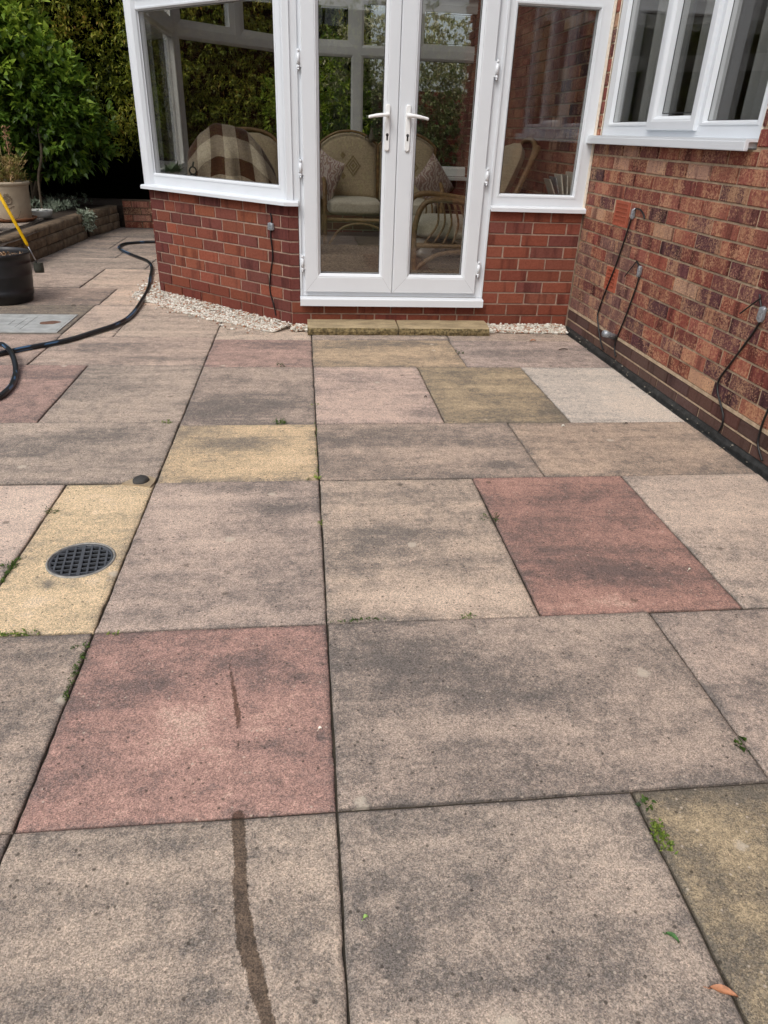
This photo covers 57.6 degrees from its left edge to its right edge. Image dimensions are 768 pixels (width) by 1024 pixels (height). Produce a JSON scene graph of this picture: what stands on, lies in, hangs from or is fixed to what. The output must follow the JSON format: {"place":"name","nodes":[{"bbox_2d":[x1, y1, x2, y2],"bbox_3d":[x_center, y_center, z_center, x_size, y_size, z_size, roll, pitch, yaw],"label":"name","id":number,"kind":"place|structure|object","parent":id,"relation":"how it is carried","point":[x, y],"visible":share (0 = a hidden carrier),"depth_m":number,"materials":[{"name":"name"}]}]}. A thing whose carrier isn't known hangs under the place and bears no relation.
{"place":"outdoors","nodes":[
{"label":"outdoors","id":0,"kind":"place"},
{"bbox_2d":[0,196,149,246],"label":"raised bed soil","id":1,"kind":"structure","parent":0,"point":[96,202],"depth_m":8.97,"materials":[{"name":"brown soil"}]},
{"bbox_2d":[0,216,51,234],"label":"stone slab","id":2,"kind":"structure","parent":1,"relation":"on","point":[5,227],"depth_m":6.86,"materials":[{"name":"beige stone"}]},
{"bbox_2d":[0,179,37,222],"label":"cream pot","id":3,"kind":"object","parent":2,"relation":"on","point":[16,196],"visible":0.77,"depth_m":6.93,"materials":[{"name":"ceramic"}]},
{"bbox_2d":[0,125,29,181],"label":"potted plant","id":4,"kind":"object","parent":3,"relation":"in","point":[8,163],"visible":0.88,"depth_m":6.86,"materials":[{"name":"green plant"}]},
{"bbox_2d":[31,209,52,217],"bbox_3d":[-3.680,-3.199,7.477,0.256,0.072,0.256,-1,29,-6],"label":"white dish","id":5,"kind":"object","parent":2,"relation":"on","point":[43,213],"visible":0.84,"depth_m":7.42,"materials":[{"name":"white ceramic"}]},
{"bbox_2d":[30,190,91,212],"bbox_3d":[-4.209,-3.590,8.106,1.290,0.196,1.646,-1,29,-6],"label":"silver ground cover","id":6,"kind":"object","parent":1,"relation":"on","point":[54,204],"visible":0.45,"depth_m":8.14,"materials":[{"name":"green plant"}]},
{"bbox_2d":[0,0,122,208],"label":"shrub","id":7,"kind":"object","parent":1,"relation":"on","point":[41,114],"visible":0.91,"depth_m":7.56,"materials":[{"name":"green plant"}]},
{"bbox_2d":[76,207,97,232],"bbox_3d":[-3.372,-3.317,7.916,0.254,0.280,0.259,-22,37,-37],"label":"silver tuft","id":8,"kind":"object","parent":1,"relation":"on","point":[88,216],"visible":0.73,"depth_m":7.88,"materials":[{"name":"green plant"}]},
{"bbox_2d":[0,0,376,198],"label":"hedge","id":9,"kind":"object","parent":1,"relation":"on","point":[222,84],"visible":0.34,"depth_m":8.99,"materials":[{"name":"green plant"}]},
{"bbox_2d":[254,24,380,140],"bbox_3d":[-0.826,-4.800,8.854,1.590,2.286,1.154,-1,29,-6],"label":"green shrub","id":10,"kind":"object","parent":1,"relation":"on","point":[338,108],"visible":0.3,"depth_m":8.52,"materials":[{"name":"green plant"}]},
{"bbox_2d":[319,5,473,166],"bbox_3d":[0.337,-4.994,8.983,2.612,2.580,1.397,-1,29,-6],"label":"variegated shrub","id":11,"kind":"object","parent":1,"relation":"on","point":[435,77],"visible":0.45,"depth_m":8.62,"materials":[{"name":"green plant"}]},
{"bbox_2d":[369,89,467,176],"bbox_3d":[2.288,-5.154,10.331,5.100,1.700,0.200,-1,29,-6],"label":"hedge","id":12,"kind":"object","parent":1,"relation":"on","point":[450,141],"depth_m":9.86,"materials":[{"name":"green plant"}]},
{"bbox_2d":[0,227,767,1023],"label":"patio","id":13,"kind":"structure","parent":0,"point":[204,819],"depth_m":1.72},
{"bbox_2d":[0,560,19,568],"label":"weed","id":14,"kind":"object","parent":13,"relation":"on","point":[9,564],"visible":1,"depth_m":2.10,"materials":[{"name":"green plant"}]},
{"bbox_2d":[0,556,21,582],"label":"moss","id":15,"kind":"object","parent":13,"relation":"on","point":[8,571],"visible":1,"depth_m":2.09,"materials":[{"name":"green plant"}]},
{"bbox_2d":[0,246,33,305],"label":"black tub","id":16,"kind":"object","parent":13,"relation":"on","point":[16,282],"visible":0.99,"depth_m":4.99,"materials":[{"name":"plastic"}]},
{"bbox_2d":[0,251,22,255],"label":"dead leaves","id":17,"kind":"object","parent":16,"relation":"on","point":[2,253],"visible":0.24,"depth_m":5.11,"materials":[{"name":"brown plant"}]},
{"bbox_2d":[0,628,39,636],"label":"moss","id":18,"kind":"object","parent":13,"relation":"on","point":[5,634],"visible":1,"depth_m":1.82,"materials":[{"name":"green plant"}]},
{"bbox_2d":[0,193,43,272],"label":"garden hoe","id":19,"kind":"object","parent":13,"relation":"on","point":[38,267],"visible":1,"depth_m":5.49,"materials":[{"name":"yellow metal"}]},
{"bbox_2d":[0,314,77,332],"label":"manhole cover","id":20,"kind":"object","parent":13,"relation":"on","point":[33,323],"visible":1,"depth_m":4.61,"materials":[{"name":"metal"}]},
{"bbox_2d":[0,205,119,261],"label":"garden wall","id":21,"kind":"structure","parent":13,"relation":"on","point":[58,234],"depth_m":7.26,"materials":[{"name":"brown brick"}]},
{"bbox_2d":[63,652,86,700],"bbox_3d":[-0.753,0.398,1.699,0.027,0.015,0.172,-1,29,-6],"label":"moss","id":22,"kind":"object","parent":13,"relation":"on","point":[76,667],"visible":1,"depth_m":1.70,"materials":[{"name":"green plant"}]},
{"bbox_2d":[0,240,154,398],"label":"garden hose","id":23,"kind":"object","parent":13,"relation":"on","point":[11,352],"visible":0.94,"depth_m":4.24,"materials":[{"name":"rubber"}]},
{"bbox_2d":[70,640,89,650],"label":"weed","id":24,"kind":"object","parent":13,"relation":"on","point":[77,645],"visible":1,"depth_m":1.79,"materials":[{"name":"green plant"}]},
{"bbox_2d":[45,542,115,578],"bbox_3d":[-0.932,0.150,2.149,0.202,0.013,0.202,-1,29,-6],"label":"drain grate","id":25,"kind":"object","parent":13,"relation":"on","point":[79,560],"visible":1,"depth_m":2.15,"materials":[{"name":"metal"}]},
{"bbox_2d":[122,199,152,227],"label":"brick wall","id":26,"kind":"structure","parent":13,"relation":"on","point":[137,213],"depth_m":8.88,"materials":[{"name":"red brick"}]},
{"bbox_2d":[122,475,155,487],"bbox_3d":[-0.915,-0.122,2.630,0.116,0.024,0.085,7,29,9],"label":"rodding cap","id":27,"kind":"object","parent":13,"relation":"on","point":[144,481],"visible":1,"depth_m":2.61,"materials":[{"name":"stone"}]},
{"bbox_2d":[129,272,307,333],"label":"gravel","id":28,"kind":"structure","parent":13,"relation":"on","point":[158,296],"depth_m":4.98,"materials":[{"name":"white gravel"}]},
{"bbox_2d":[275,418,286,424],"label":"weed","id":29,"kind":"object","parent":13,"relation":"on","point":[283,422],"visible":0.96,"depth_m":3.19,"materials":[{"name":"green plant"}]},
{"bbox_2d":[307,319,397,335],"bbox_3d":[-0.213,-1.236,4.671,0.597,0.066,0.186,-1,29,-6],"label":"step stone","id":30,"kind":"object","parent":13,"relation":"on","point":[349,327],"visible":1,"depth_m":4.62,"materials":[{"name":"stone"}]},
{"bbox_2d":[328,617,385,622],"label":"moss","id":31,"kind":"object","parent":13,"relation":"on","point":[351,620],"visible":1,"depth_m":1.93,"materials":[{"name":"green plant"}]},
{"bbox_2d":[123,0,616,326],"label":"conservatory","id":32,"kind":"object","parent":13,"relation":"on","point":[517,257],"visible":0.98,"depth_m":4.62,"materials":[{"name":"brick"}]},
{"bbox_2d":[144,9,186,174],"bbox_3d":[-1.760,-3.467,5.435,0.090,1.570,1.505,-1,29,-6],"label":"window frame","id":33,"kind":"structure","parent":32,"relation":"in","point":[162,20],"depth_m":6.01,"materials":[{"name":"white plastic"}]},
{"bbox_2d":[162,161,183,173],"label":"sill plant","id":34,"kind":"object","parent":32,"relation":"on","point":[173,168],"visible":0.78,"depth_m":5.29,"materials":[{"name":"green plant"}]},
{"bbox_2d":[189,162,196,175],"bbox_3d":[-1.413,-2.511,5.167,0.070,0.154,0.014,-1,29,-6],"label":"metal ornament","id":35,"kind":"object","parent":32,"relation":"on","point":[192,166],"visible":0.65,"depth_m":5.16,"materials":[{"name":"grey metal"}]},
{"bbox_2d":[134,0,284,198],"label":"window frame","id":36,"kind":"structure","parent":32,"relation":"in","point":[269,190],"depth_m":4.55,"materials":[{"name":"white plastic"}]},
{"bbox_2d":[172,0,273,164],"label":"window frame","id":37,"kind":"structure","parent":32,"relation":"in","point":[233,34],"depth_m":6.28,"materials":[{"name":"white plastic"}]},
{"bbox_2d":[238,127,278,183],"bbox_3d":[-1.090,-2.698,5.916,0.644,0.991,0.964,-6,30,-15],"label":"cane armchair","id":38,"kind":"object","parent":32,"relation":"on","point":[267,145],"visible":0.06,"depth_m":6.03,"materials":[{"name":"fabric"}]},
{"bbox_2d":[187,123,277,183],"bbox_3d":[-1.218,-2.689,5.606,0.824,0.758,0.404,-7,30,-16],"label":"checked blanket","id":39,"kind":"object","parent":38,"relation":"on","point":[221,151],"visible":0.67,"depth_m":5.44,"materials":[{"name":"fabric"}]},
{"bbox_2d":[267,213,275,315],"bbox_3d":[-0.747,-1.633,4.628,0.069,0.649,0.023,23,35,33],"label":"wall cable","id":40,"kind":"object","parent":32,"relation":"attached to","point":[270,226],"depth_m":4.57,"materials":[{"name":"black"}]},
{"bbox_2d":[296,0,401,292],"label":"door leaf","id":41,"kind":"structure","parent":32,"relation":"in","point":[380,281],"depth_m":4.25,"materials":[{"name":"white plastic"}]},
{"bbox_2d":[320,130,443,243],"bbox_3d":[-0.046,-3.173,6.849,1.172,0.999,0.760,-1,29,-6],"label":"cane sofa","id":42,"kind":"object","parent":32,"relation":"on","point":[357,191],"visible":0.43,"depth_m":6.84,"materials":[{"name":"fabric"}]},
{"bbox_2d":[320,148,344,203],"bbox_3d":[-0.568,-3.214,6.695,0.175,0.489,0.498,-22,36,-36],"label":"scatter cushion","id":43,"kind":"object","parent":42,"relation":"on","point":[331,170],"visible":0.52,"depth_m":6.60,"materials":[{"name":"beige fabric"}]},
{"bbox_2d":[365,127,374,142],"bbox_3d":[-0.137,-3.677,6.800,0.100,0.140,0.070,-1,29,-6],"label":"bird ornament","id":44,"kind":"object","parent":42,"relation":"on","point":[371,138],"visible":1,"depth_m":6.79,"materials":[{"name":"brown"}]},
{"bbox_2d":[414,153,453,210],"bbox_3d":[0.478,-3.152,6.716,0.186,0.545,0.551,23,35,33],"label":"scatter cushion","id":45,"kind":"object","parent":42,"relation":"on","point":[432,175],"visible":0.67,"depth_m":6.62,"materials":[{"name":"beige fabric"}]},
{"bbox_2d":[294,0,478,176],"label":"window frame","id":46,"kind":"structure","parent":32,"relation":"in","point":[354,48],"depth_m":6.96,"materials":[{"name":"white plastic"}]},
{"bbox_2d":[321,244,459,273],"bbox_3d":[-0.059,-2.214,6.095,1.900,0.029,1.450,-1,29,-6],"label":"rug","id":47,"kind":"object","parent":32,"relation":"on","point":[349,258],"visible":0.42,"depth_m":5.93,"materials":[{"name":"beige carpet"}]},
{"bbox_2d":[416,238,460,257],"bbox_3d":[0.436,-2.390,6.187,0.658,0.227,0.326,-5,29,-13],"label":"cat","id":48,"kind":"object","parent":47,"relation":"on","point":[424,252],"visible":0.18,"depth_m":6.08},
{"bbox_2d":[411,137,540,270],"bbox_3d":[0.666,-2.491,5.657,0.964,0.991,0.644,-1,29,-6],"label":"cane armchair","id":49,"kind":"object","parent":47,"relation":"on","point":[444,227],"visible":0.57,"depth_m":5.46,"materials":[{"name":"fabric"}]},
{"bbox_2d":[392,0,500,293],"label":"door leaf","id":50,"kind":"structure","parent":32,"relation":"in","point":[487,67],"depth_m":4.30,"materials":[{"name":"white plastic"}]},
{"bbox_2d":[543,178,554,193],"bbox_3d":[1.109,-2.120,4.629,0.087,0.163,0.140,-1,29,-6],"label":"book","id":51,"kind":"object","parent":32,"relation":"on","point":[549,186],"visible":0.64,"depth_m":4.60,"materials":[{"name":"beige paper"}]},
{"bbox_2d":[491,0,613,206],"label":"window frame","id":52,"kind":"structure","parent":32,"relation":"in","point":[604,8],"depth_m":4.26,"materials":[{"name":"white plastic"}]},
{"bbox_2d":[549,176,559,194],"bbox_3d":[1.136,-2.127,4.628,0.069,0.176,0.140,-1,29,-6],"label":"book","id":53,"kind":"object","parent":32,"relation":"on","point":[554,183],"visible":0.5,"depth_m":4.58,"materials":[{"name":"grey paper"}]},
{"bbox_2d":[554,174,563,194],"bbox_3d":[1.163,-2.134,4.628,0.054,0.191,0.140,-1,29,-6],"label":"book","id":54,"kind":"object","parent":32,"relation":"on","point":[560,182],"visible":0.5,"depth_m":4.58,"materials":[{"name":"beige paper"}]},
{"bbox_2d":[561,174,567,194],"bbox_3d":[1.193,-2.134,4.631,0.035,0.190,0.140,-1,29,-6],"label":"book","id":55,"kind":"object","parent":32,"relation":"on","point":[565,183],"visible":0.43,"depth_m":4.58,"materials":[{"name":"grey paper"}]},
{"bbox_2d":[565,171,572,194],"bbox_3d":[1.224,-2.143,4.630,0.023,0.205,0.140,-1,29,-6],"label":"book","id":56,"kind":"object","parent":32,"relation":"on","point":[569,174],"visible":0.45,"depth_m":4.59,"materials":[{"name":"beige paper"}]},
{"bbox_2d":[396,320,488,335],"bbox_3d":[0.396,-1.248,4.737,0.616,0.064,0.187,-1,29,-6],"label":"step stone","id":57,"kind":"object","parent":13,"relation":"on","point":[443,327],"visible":1,"depth_m":4.68,"materials":[{"name":"stone"}]},
{"bbox_2d":[481,512,498,520],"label":"weed","id":58,"kind":"object","parent":13,"relation":"on","point":[490,516],"visible":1,"depth_m":2.46,"materials":[{"name":"green plant"}]},
{"bbox_2d":[486,323,568,334],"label":"gravel","id":59,"kind":"structure","parent":13,"relation":"on","point":[546,328],"depth_m":4.82,"materials":[{"name":"white gravel"}]},
{"bbox_2d":[459,0,767,466],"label":"house","id":60,"kind":"structure","parent":13,"relation":"on","point":[679,139],"depth_m":3.67,"materials":[{"name":"brick"}]},
{"bbox_2d":[601,330,616,339],"bbox_3d":[1.339,-1.047,4.137,0.123,0.072,0.040,-16,33,-30],"label":"pipe stub","id":61,"kind":"object","parent":60,"relation":"attached to","point":[607,334],"visible":0.99,"depth_m":4.11,"materials":[{"name":"silver metal"}]},
{"bbox_2d":[597,208,644,349],"bbox_3d":[1.372,-1.356,4.117,0.023,0.822,0.384,-1,29,-6],"label":"wall cable","id":62,"kind":"object","parent":60,"relation":"attached to","point":[633,212],"depth_m":4.09,"materials":[{"name":"black rubber"},{"name":"grey metal"}]},
{"bbox_2d":[614,261,641,356],"bbox_3d":[1.390,-1.161,4.020,0.023,0.554,0.180,-1,29,-6],"label":"wall cable","id":63,"kind":"object","parent":60,"relation":"attached to","point":[639,271],"depth_m":3.94,"materials":[{"name":"black"}]},
{"bbox_2d":[602,0,767,138],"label":"window frame","id":64,"kind":"structure","parent":60,"relation":"in","point":[702,122],"depth_m":3.46,"materials":[{"name":"white plastic"}]},
{"bbox_2d":[716,294,766,431],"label":"wall cable","id":65,"kind":"object","parent":60,"relation":"attached to","point":[761,314],"depth_m":2.96,"materials":[{"name":"black rubber"},{"name":"grey metal"}]},
{"bbox_2d":[757,408,767,460],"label":"wall cable","id":66,"kind":"object","parent":60,"relation":"attached to","point":[758,437],"depth_m":2.89,"materials":[{"name":"black plastic"}]},
{"bbox_2d":[635,794,656,811],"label":"weed","id":67,"kind":"object","parent":13,"relation":"on","point":[644,799],"visible":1,"depth_m":1.42,"materials":[{"name":"green plant"}]},
{"bbox_2d":[650,818,677,853],"bbox_3d":[0.538,0.631,1.356,0.042,0.022,0.082,-1,29,-6],"label":"moss","id":68,"kind":"object","parent":13,"relation":"on","point":[654,825],"visible":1,"depth_m":1.36,"materials":[{"name":"green plant"}]},
{"bbox_2d":[662,932,679,942],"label":"fallen leaf","id":69,"kind":"object","parent":13,"relation":"on","point":[673,935],"visible":1,"depth_m":1.18,"materials":[{"name":"green plant"}]},
{"bbox_2d":[703,984,737,997],"bbox_3d":[0.535,0.759,1.107,0.050,0.011,0.014,11,30,16],"label":"fallen leaf","id":70,"kind":"object","parent":13,"relation":"on","point":[721,988],"visible":1,"depth_m":1.11,"materials":[{"name":"orange plant"}]},
{"bbox_2d":[734,736,750,754],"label":"weed","id":71,"kind":"object","parent":13,"relation":"on","point":[740,746],"visible":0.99,"depth_m":1.57,"materials":[{"name":"green plant"}]},
{"bbox_2d":[370,5,472,91],"label":"sky","id":72,"kind":"structure","parent":0,"point":[381,9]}
]}

